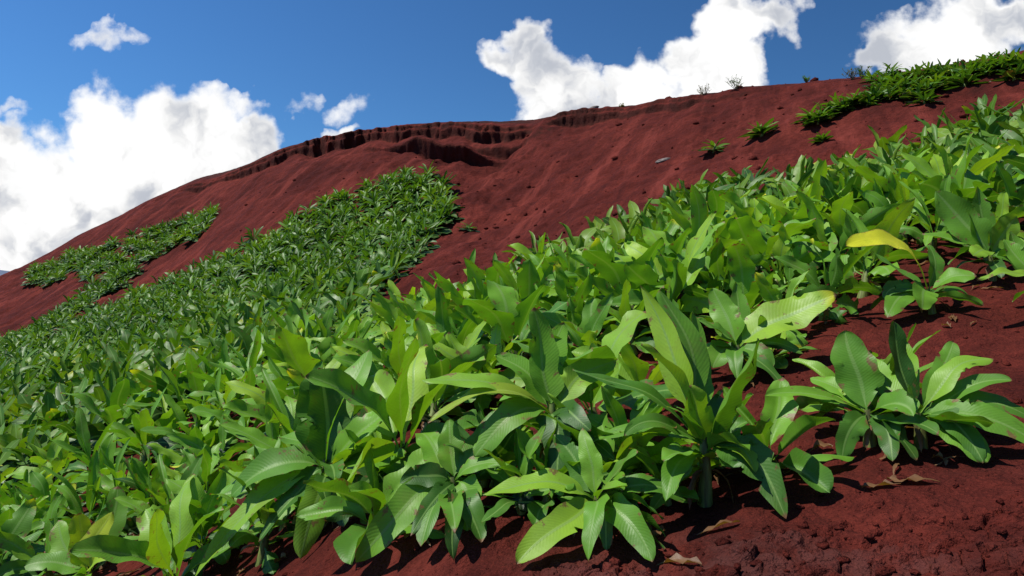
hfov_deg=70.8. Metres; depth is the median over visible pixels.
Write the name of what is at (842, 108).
banana plant
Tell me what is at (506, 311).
banana plant
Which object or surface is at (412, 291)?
banana plant
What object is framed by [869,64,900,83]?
banana plant
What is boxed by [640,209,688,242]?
banana plant
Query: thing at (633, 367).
banana plant
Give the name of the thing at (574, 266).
banana plant
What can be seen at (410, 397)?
banana plant
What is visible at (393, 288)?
banana plant
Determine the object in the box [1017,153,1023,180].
banana plant
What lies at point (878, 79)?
banana plant
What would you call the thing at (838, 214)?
banana plant
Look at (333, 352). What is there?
banana plant
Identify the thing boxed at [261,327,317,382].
banana plant
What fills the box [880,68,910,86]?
banana plant
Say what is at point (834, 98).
banana plant
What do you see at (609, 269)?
banana plant
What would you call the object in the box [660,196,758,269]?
banana plant
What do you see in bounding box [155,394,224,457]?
banana plant
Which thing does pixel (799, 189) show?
banana plant
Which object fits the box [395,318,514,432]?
banana plant
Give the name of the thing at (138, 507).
banana plant
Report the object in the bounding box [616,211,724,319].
banana plant
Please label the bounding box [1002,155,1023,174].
banana plant
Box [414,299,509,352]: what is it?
banana plant
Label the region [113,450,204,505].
banana plant
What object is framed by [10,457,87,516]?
banana plant
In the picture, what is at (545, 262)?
banana plant
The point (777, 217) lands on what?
banana plant
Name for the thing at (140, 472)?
banana plant
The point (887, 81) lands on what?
banana plant
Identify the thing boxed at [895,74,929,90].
banana plant
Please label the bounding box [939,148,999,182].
banana plant
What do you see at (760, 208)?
banana plant
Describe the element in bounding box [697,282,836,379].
banana plant
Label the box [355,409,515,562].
banana plant
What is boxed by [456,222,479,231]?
banana plant
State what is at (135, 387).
banana plant
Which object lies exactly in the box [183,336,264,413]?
banana plant
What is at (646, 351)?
banana plant
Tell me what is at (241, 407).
banana plant
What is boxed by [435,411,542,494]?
banana plant
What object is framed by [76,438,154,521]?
banana plant
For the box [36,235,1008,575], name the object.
leaf litter
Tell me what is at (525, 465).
banana plant
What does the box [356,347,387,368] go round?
banana plant
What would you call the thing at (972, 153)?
banana plant
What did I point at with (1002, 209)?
banana plant
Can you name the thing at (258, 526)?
banana plant
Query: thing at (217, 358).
banana plant
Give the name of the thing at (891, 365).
banana plant
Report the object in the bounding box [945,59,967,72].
banana plant
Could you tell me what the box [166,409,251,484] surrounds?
banana plant
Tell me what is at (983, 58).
banana plant
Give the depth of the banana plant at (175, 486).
5.38 m
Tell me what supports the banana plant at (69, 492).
on the ground
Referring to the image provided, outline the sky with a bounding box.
[0,0,1023,270]
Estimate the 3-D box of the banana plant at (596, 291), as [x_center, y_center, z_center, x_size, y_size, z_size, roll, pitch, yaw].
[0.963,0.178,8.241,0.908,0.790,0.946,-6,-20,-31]
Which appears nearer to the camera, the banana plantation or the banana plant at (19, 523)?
the banana plant at (19, 523)
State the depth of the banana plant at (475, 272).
9.49 m
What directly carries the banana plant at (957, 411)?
on the ground
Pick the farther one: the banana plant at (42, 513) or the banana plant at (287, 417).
the banana plant at (42, 513)
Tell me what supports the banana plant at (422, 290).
on the ground
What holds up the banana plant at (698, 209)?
on the ground
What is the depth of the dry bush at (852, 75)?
28.34 m
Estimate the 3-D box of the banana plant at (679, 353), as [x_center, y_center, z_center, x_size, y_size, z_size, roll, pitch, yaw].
[0.805,0.563,3.638,1.012,1.164,0.826,0,0,0]
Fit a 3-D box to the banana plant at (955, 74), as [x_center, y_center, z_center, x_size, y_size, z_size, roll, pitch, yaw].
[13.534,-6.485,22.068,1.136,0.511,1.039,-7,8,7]
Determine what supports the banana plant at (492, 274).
on the ground
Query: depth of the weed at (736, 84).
32.78 m
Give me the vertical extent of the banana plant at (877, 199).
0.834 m
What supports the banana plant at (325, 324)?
on the ground
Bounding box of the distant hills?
[0,270,8,274]
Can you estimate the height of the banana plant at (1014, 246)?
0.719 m
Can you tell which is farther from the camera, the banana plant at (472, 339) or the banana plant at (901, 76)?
the banana plant at (901, 76)
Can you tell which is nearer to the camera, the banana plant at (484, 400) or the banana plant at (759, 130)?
the banana plant at (484, 400)
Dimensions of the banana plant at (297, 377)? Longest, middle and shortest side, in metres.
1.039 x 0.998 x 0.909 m
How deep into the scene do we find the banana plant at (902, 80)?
22.50 m
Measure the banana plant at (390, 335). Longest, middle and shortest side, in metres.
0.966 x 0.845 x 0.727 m
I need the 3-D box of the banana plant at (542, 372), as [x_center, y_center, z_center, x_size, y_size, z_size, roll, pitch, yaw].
[0.069,0.642,4.045,1.123,1.062,0.764,0,0,0]
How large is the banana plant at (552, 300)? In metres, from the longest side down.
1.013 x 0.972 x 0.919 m
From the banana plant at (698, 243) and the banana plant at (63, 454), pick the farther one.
the banana plant at (63, 454)
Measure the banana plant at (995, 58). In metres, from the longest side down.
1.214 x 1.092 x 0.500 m
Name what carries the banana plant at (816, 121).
on the ground
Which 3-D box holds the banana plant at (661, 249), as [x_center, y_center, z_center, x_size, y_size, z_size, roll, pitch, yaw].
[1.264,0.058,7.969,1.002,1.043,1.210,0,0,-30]
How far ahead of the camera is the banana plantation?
22.81 m
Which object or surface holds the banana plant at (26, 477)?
on the ground
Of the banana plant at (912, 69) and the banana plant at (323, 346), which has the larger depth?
the banana plant at (912, 69)
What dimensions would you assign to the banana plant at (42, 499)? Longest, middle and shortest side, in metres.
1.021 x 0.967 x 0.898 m
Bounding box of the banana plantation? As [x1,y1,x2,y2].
[0,89,1023,494]
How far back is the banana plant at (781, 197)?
10.86 m
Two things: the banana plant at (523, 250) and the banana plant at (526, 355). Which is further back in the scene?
the banana plant at (523, 250)
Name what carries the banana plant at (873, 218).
on the ground
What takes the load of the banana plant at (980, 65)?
on the ground
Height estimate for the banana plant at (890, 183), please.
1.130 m
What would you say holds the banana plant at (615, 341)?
on the ground
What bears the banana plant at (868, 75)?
on the ground
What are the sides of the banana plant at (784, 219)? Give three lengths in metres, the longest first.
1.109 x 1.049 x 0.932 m
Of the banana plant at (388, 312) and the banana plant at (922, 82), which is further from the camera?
the banana plant at (922, 82)
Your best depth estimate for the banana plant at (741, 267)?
6.57 m
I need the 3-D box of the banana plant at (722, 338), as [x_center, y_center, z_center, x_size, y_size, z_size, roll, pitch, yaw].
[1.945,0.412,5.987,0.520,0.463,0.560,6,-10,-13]
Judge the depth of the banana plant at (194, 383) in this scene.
9.73 m
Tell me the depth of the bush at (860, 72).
27.97 m
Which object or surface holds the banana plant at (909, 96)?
on the ground
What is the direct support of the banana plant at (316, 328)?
on the ground
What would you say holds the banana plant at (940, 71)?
on the ground
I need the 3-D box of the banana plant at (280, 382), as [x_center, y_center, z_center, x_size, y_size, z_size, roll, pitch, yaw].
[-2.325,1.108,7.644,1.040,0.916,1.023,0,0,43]
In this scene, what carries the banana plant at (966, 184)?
on the ground
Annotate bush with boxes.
[841,66,863,79]
[856,65,871,78]
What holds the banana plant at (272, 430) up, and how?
on the ground
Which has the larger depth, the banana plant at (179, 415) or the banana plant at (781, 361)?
the banana plant at (179, 415)
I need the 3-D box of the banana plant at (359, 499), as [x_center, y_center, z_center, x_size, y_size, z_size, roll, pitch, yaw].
[-0.756,1.154,3.905,0.820,0.611,0.866,0,0,-4]
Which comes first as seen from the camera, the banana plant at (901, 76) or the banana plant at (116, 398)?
the banana plant at (116, 398)
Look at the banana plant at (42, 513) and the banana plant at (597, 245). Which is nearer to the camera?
the banana plant at (42, 513)
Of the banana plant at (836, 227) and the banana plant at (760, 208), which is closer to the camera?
the banana plant at (836, 227)
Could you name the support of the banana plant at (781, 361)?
on the ground
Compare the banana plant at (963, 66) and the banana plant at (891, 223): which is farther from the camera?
the banana plant at (963, 66)
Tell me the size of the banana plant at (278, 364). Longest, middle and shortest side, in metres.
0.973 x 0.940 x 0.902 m
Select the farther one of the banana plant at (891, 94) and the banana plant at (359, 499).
the banana plant at (891, 94)
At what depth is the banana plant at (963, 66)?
22.54 m
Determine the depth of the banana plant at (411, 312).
9.87 m
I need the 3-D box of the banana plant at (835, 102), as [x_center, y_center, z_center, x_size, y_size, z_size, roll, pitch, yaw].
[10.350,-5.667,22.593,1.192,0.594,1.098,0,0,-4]
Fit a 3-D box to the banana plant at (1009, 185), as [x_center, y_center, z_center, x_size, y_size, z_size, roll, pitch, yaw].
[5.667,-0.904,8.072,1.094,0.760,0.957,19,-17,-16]
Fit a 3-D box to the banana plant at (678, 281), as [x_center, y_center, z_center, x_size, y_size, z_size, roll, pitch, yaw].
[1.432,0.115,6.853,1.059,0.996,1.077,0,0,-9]
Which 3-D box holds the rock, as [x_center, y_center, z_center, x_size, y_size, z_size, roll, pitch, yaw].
[5.649,-4.757,26.908,0.626,0.176,0.301,-18,9,-11]
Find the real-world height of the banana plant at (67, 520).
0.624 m
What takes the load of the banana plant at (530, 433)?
on the ground
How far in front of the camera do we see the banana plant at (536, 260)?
10.89 m
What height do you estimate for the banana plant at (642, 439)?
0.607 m
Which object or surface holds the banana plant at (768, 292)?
on the ground
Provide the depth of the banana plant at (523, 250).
11.78 m
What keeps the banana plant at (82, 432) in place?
on the ground
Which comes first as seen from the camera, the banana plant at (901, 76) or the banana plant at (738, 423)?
the banana plant at (738, 423)
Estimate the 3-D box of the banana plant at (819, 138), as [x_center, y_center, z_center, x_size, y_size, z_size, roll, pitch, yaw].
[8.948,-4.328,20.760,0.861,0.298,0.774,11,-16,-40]
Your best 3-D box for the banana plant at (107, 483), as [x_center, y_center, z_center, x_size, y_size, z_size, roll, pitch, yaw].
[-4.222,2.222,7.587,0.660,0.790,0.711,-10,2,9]
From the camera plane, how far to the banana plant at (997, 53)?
22.42 m
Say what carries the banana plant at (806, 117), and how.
on the ground
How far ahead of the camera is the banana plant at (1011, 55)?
21.48 m
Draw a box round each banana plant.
[0,472,41,535]
[0,474,57,511]
[0,482,48,513]
[0,494,74,575]
[0,498,44,564]
[0,498,44,575]
[1,466,52,498]
[1,467,15,495]
[1,505,59,554]
[4,431,87,482]
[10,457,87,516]
[15,483,76,552]
[17,461,73,488]
[24,486,127,575]
[25,432,76,479]
[40,450,126,535]
[48,407,123,493]
[49,494,148,572]
[56,433,131,492]
[60,370,150,447]
[69,473,258,575]
[71,446,153,518]
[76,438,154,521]
[78,457,132,518]
[97,444,182,535]
[101,386,189,469]
[108,447,170,517]
[110,413,161,459]
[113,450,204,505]
[113,453,225,567]
[116,370,179,431]
[117,357,195,421]
[123,389,201,449]
[130,345,216,413]
[139,393,219,456]
[145,420,238,484]
[150,442,234,492]
[150,467,240,575]
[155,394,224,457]
[165,453,259,543]
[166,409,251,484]
[176,352,243,419]
[176,379,254,431]
[178,348,243,403]
[182,368,249,429]
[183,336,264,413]
[188,366,280,452]
[195,350,409,575]
[206,329,263,415]
[208,445,299,573]
[217,360,322,499]
[218,428,294,530]
[221,359,340,436]
[225,387,286,450]
[228,347,263,367]
[231,312,299,366]
[242,324,357,428]
[244,307,342,384]
[248,479,302,532]
[250,297,332,356]
[255,322,331,393]
[258,346,319,400]
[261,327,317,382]
[262,362,291,381]
[267,369,396,423]
[271,324,332,340]
[286,341,388,388]
[291,300,360,350]
[296,444,444,564]
[304,313,368,346]
[305,337,484,521]
[310,318,372,342]
[330,335,413,374]
[331,302,380,335]
[332,332,396,378]
[334,315,383,347]
[338,429,419,491]
[343,315,445,421]
[352,288,464,339]
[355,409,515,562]
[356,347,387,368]
[367,279,424,339]
[375,321,391,351]
[376,279,437,319]
[377,331,416,361]
[384,296,425,323]
[387,289,421,321]
[393,277,470,336]
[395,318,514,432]
[406,272,463,321]
[406,321,486,359]
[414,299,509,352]
[416,272,528,345]
[422,307,616,470]
[433,249,510,298]
[433,323,524,410]
[434,332,503,404]
[435,286,487,346]
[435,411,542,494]
[447,262,509,336]
[453,280,568,364]
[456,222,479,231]
[462,402,536,487]
[463,254,515,275]
[463,257,513,298]
[477,276,542,365]
[481,424,564,521]
[483,428,688,564]
[490,386,556,460]
[493,246,566,344]
[494,417,619,524]
[496,310,673,413]
[502,284,570,358]
[504,283,552,310]
[507,232,553,275]
[514,260,560,308]
[516,235,565,280]
[534,267,616,346]
[540,264,597,318]
[540,393,689,499]
[541,242,594,287]
[541,249,610,306]
[542,292,629,357]
[545,236,619,309]
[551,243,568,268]
[565,273,612,329]
[572,341,674,411]
[573,285,787,518]
[574,237,677,337]
[584,278,660,355]
[586,397,658,487]
[589,243,677,325]
[595,224,638,250]
[601,386,683,475]
[611,252,713,337]
[614,233,635,255]
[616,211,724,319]
[616,226,710,294]
[619,431,719,505]
[635,223,660,235]
[635,344,657,371]
[637,213,683,239]
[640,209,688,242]
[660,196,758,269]
[662,189,751,240]
[664,184,757,295]
[664,231,688,249]
[674,389,753,468]
[683,244,809,308]
[692,138,728,152]
[695,238,771,297]
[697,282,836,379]
[706,251,729,295]
[707,191,796,239]
[711,312,750,347]
[711,377,853,493]
[719,193,815,273]
[725,220,821,287]
[735,198,797,225]
[738,117,778,140]
[743,315,820,368]
[750,269,838,347]
[751,206,795,269]
[752,196,814,260]
[756,181,858,267]
[762,248,823,301]
[765,330,938,460]
[770,179,795,216]
[772,238,882,324]
[780,194,827,212]
[784,191,899,282]
[785,159,831,212]
[789,103,825,124]
[791,184,843,219]
[792,350,906,423]
[799,110,832,126]
[804,104,840,123]
[807,191,882,262]
[808,130,833,142]
[810,173,867,210]
[814,197,927,297]
[815,101,837,113]
[817,92,846,108]
[819,211,905,273]
[820,174,887,221]
[822,98,855,113]
[828,323,939,411]
[829,97,865,112]
[831,88,866,107]
[836,143,932,203]
[840,148,930,220]
[845,229,983,317]
[850,177,925,236]
[852,83,886,100]
[852,92,881,105]
[858,69,882,83]
[861,177,934,245]
[862,73,890,86]
[862,83,893,99]
[868,78,897,90]
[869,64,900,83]
[876,84,904,101]
[877,321,1023,462]
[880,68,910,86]
[883,62,905,74]
[883,77,908,94]
[886,73,917,82]
[887,87,915,100]
[889,157,943,200]
[894,78,916,90]
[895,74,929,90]
[896,144,998,215]
[899,76,944,95]
[899,173,997,251]
[900,83,939,101]
[901,132,1021,231]
[902,66,913,75]
[904,64,936,81]
[906,88,943,104]
[908,136,1014,204]
[915,61,937,72]
[916,61,941,77]
[920,77,953,92]
[922,186,1019,280]
[923,71,947,84]
[926,67,953,81]
[929,58,960,73]
[937,191,1023,259]
[938,69,963,84]
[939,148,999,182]
[941,60,971,74]
[942,66,990,89]
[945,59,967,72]
[956,60,991,76]
[962,161,1023,228]
[965,58,991,74]
[966,54,997,71]
[968,52,998,62]
[968,161,1023,193]
[974,60,1008,76]
[977,231,1023,301]
[979,51,1004,61]
[980,51,1007,65]
[983,56,1016,70]
[985,48,1015,63]
[987,49,1017,69]
[990,61,1023,81]
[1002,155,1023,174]
[1003,52,1023,67]
[1006,139,1023,192]
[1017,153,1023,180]
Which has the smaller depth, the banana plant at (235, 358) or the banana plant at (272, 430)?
the banana plant at (272, 430)
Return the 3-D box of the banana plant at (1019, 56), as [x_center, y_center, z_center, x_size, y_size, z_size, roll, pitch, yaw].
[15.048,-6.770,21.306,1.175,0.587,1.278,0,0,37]
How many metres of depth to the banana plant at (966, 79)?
21.14 m
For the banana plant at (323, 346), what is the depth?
8.31 m
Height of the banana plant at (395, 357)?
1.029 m
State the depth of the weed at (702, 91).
35.10 m
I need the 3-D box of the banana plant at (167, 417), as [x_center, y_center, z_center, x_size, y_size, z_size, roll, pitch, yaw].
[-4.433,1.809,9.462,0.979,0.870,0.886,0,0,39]
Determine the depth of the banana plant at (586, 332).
6.29 m
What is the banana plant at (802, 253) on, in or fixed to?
on the ground
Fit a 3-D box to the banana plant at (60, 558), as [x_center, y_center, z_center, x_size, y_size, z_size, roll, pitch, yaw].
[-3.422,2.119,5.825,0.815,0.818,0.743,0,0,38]
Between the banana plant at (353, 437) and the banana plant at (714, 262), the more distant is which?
the banana plant at (714, 262)
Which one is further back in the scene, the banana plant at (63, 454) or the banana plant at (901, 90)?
the banana plant at (901, 90)
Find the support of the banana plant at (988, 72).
on the ground
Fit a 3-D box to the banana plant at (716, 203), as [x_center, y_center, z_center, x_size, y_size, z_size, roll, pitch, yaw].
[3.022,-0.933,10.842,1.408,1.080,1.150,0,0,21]
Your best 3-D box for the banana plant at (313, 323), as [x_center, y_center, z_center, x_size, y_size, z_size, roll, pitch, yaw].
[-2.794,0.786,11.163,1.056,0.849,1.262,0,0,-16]
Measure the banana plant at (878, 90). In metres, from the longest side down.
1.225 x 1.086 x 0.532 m
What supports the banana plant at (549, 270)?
on the ground
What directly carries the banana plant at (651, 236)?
on the ground
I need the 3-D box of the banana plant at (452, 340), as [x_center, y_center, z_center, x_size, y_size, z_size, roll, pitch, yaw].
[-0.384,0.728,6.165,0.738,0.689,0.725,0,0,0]
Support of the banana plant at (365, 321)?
on the ground
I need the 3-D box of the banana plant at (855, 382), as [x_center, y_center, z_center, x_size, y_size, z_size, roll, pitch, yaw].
[1.848,0.567,3.965,0.802,0.665,0.726,0,0,24]
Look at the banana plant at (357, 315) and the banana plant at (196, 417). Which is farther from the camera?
the banana plant at (357, 315)
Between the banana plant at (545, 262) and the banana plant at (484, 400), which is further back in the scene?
the banana plant at (545, 262)
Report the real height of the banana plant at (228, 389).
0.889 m
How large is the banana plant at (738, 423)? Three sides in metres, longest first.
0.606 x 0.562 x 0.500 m
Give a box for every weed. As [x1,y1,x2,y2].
[697,84,711,94]
[725,74,742,88]
[802,76,809,82]
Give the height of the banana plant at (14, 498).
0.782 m
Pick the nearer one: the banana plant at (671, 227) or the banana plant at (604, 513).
the banana plant at (604, 513)
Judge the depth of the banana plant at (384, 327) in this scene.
10.25 m
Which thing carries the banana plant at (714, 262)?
on the ground
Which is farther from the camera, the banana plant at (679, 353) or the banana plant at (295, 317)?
the banana plant at (295, 317)
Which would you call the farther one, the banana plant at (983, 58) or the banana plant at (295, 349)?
the banana plant at (983, 58)
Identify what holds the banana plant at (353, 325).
on the ground
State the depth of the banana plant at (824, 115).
22.32 m
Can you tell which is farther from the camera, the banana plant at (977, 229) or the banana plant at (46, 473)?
the banana plant at (46, 473)
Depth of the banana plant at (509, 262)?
11.46 m
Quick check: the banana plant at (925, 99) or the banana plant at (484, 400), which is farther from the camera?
the banana plant at (925, 99)
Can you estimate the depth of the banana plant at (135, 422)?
9.30 m
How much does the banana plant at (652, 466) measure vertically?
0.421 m
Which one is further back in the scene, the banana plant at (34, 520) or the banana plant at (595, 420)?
the banana plant at (34, 520)
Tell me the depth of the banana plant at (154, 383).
10.43 m
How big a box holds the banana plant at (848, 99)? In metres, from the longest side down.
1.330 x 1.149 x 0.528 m
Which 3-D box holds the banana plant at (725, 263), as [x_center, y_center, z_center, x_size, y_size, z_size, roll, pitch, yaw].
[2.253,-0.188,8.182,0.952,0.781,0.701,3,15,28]
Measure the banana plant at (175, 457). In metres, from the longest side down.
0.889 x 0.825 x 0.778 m
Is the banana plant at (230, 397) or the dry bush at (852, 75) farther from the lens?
the dry bush at (852, 75)
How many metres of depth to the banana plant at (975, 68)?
21.80 m
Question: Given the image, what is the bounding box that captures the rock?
[655,158,669,163]
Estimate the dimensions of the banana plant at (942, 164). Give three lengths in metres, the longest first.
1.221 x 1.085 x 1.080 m
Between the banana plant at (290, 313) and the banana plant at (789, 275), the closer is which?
the banana plant at (789, 275)
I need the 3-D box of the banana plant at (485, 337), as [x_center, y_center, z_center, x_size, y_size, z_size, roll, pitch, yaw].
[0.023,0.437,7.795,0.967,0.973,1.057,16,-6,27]
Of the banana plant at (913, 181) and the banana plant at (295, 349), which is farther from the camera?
the banana plant at (913, 181)
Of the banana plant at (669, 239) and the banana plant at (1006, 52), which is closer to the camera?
the banana plant at (669, 239)
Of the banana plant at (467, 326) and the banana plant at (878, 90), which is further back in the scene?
the banana plant at (878, 90)
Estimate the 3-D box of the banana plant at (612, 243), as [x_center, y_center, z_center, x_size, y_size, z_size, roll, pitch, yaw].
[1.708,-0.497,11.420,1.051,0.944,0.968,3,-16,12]
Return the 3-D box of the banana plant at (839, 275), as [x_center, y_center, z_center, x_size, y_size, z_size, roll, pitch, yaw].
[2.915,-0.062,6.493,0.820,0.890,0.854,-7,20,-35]
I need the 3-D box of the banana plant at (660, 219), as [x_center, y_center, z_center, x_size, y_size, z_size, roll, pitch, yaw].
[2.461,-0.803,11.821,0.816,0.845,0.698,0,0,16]
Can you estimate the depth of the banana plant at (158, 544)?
4.41 m
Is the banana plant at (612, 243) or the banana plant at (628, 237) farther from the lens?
the banana plant at (612, 243)
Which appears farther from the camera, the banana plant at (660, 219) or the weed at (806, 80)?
the weed at (806, 80)
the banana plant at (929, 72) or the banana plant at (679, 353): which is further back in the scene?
the banana plant at (929, 72)
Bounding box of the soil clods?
[240,54,1023,575]
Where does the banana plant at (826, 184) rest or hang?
on the ground
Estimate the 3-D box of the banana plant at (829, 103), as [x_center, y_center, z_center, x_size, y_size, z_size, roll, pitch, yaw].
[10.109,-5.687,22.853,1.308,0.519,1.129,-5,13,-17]
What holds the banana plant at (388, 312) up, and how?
on the ground
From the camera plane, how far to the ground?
8.44 m
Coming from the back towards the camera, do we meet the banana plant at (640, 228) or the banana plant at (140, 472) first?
the banana plant at (640, 228)
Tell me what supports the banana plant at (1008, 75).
on the ground
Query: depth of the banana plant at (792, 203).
11.25 m
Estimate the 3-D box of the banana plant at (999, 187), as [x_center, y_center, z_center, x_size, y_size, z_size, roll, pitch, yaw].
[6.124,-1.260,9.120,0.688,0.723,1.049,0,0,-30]
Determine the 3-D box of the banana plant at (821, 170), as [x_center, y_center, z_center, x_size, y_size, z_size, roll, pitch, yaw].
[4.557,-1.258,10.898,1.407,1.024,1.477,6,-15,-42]
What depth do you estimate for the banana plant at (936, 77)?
22.68 m
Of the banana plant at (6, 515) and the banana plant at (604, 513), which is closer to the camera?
the banana plant at (604, 513)
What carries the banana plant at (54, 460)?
on the ground
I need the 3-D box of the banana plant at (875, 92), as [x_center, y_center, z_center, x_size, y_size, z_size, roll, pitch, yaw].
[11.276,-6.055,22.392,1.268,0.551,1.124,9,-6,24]
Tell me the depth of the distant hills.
3118.56 m
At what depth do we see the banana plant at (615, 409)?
3.90 m
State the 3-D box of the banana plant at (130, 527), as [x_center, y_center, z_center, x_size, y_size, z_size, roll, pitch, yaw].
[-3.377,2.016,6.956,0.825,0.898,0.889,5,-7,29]
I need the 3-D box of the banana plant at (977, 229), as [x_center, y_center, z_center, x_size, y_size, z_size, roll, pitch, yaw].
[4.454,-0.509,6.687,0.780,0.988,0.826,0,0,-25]
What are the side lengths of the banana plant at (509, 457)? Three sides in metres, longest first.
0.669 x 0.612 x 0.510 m
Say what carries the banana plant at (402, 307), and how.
on the ground
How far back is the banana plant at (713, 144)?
24.87 m
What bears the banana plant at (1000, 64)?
on the ground
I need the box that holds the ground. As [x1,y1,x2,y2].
[0,50,1023,575]
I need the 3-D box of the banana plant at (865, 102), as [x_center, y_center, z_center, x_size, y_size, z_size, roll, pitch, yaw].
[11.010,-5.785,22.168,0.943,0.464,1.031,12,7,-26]
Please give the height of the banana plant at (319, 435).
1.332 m
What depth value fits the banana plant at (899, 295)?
6.07 m
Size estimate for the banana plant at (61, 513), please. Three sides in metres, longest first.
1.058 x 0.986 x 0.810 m
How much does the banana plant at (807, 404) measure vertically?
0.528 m
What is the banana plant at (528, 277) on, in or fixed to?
on the ground
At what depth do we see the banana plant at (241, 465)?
5.03 m
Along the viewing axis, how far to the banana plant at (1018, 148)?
9.29 m
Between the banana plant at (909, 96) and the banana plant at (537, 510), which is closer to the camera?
the banana plant at (537, 510)
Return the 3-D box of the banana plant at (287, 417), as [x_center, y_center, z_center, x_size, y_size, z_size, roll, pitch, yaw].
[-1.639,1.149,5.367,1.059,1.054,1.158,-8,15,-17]
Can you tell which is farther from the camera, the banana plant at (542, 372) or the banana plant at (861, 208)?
the banana plant at (861, 208)
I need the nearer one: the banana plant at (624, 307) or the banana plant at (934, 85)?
the banana plant at (624, 307)
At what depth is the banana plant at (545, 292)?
8.65 m
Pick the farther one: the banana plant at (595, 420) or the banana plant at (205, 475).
the banana plant at (205, 475)
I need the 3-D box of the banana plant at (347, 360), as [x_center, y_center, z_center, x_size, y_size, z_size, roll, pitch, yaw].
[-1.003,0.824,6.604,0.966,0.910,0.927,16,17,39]
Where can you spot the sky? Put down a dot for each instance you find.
(108, 108)
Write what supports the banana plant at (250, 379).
on the ground
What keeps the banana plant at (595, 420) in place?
on the ground
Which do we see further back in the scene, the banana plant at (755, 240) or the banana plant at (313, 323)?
the banana plant at (313, 323)
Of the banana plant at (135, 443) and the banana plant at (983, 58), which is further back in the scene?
the banana plant at (983, 58)
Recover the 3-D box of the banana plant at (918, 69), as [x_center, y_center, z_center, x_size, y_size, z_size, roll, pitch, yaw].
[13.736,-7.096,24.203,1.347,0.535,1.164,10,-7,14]
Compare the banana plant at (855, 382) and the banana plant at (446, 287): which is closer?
the banana plant at (855, 382)
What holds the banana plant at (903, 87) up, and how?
on the ground
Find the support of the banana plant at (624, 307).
on the ground
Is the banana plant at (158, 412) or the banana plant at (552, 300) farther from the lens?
the banana plant at (158, 412)
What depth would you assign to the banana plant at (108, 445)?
8.84 m
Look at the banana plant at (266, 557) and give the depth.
4.53 m
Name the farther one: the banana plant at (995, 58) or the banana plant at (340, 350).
the banana plant at (995, 58)
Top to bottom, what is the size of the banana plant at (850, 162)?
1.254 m
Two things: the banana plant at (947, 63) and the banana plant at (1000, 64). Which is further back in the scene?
the banana plant at (947, 63)
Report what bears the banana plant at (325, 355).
on the ground
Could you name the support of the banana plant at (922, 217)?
on the ground
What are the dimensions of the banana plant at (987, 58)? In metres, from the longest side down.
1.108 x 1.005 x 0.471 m
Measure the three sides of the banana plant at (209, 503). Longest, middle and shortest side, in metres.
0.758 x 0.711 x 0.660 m
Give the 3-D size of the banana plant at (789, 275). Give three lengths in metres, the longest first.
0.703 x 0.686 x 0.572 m
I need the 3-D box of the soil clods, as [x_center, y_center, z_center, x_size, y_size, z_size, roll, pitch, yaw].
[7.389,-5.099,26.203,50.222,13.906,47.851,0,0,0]
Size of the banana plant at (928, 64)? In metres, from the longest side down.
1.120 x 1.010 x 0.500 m
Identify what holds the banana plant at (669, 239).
on the ground
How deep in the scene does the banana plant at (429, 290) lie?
9.41 m
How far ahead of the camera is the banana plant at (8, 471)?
9.54 m
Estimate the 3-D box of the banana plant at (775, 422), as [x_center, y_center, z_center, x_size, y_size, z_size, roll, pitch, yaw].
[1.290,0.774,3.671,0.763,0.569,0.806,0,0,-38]
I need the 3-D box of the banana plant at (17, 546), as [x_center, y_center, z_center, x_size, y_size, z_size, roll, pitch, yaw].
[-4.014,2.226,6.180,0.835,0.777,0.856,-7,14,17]
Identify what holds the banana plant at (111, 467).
on the ground
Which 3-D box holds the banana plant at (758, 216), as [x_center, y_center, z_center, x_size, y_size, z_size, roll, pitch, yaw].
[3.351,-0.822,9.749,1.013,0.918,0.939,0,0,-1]
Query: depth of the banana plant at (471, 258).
10.30 m
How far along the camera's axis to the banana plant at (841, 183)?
10.05 m
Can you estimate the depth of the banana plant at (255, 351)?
9.22 m
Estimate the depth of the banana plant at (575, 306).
7.27 m
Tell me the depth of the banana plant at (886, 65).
27.15 m
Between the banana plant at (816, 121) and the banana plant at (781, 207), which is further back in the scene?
the banana plant at (816, 121)

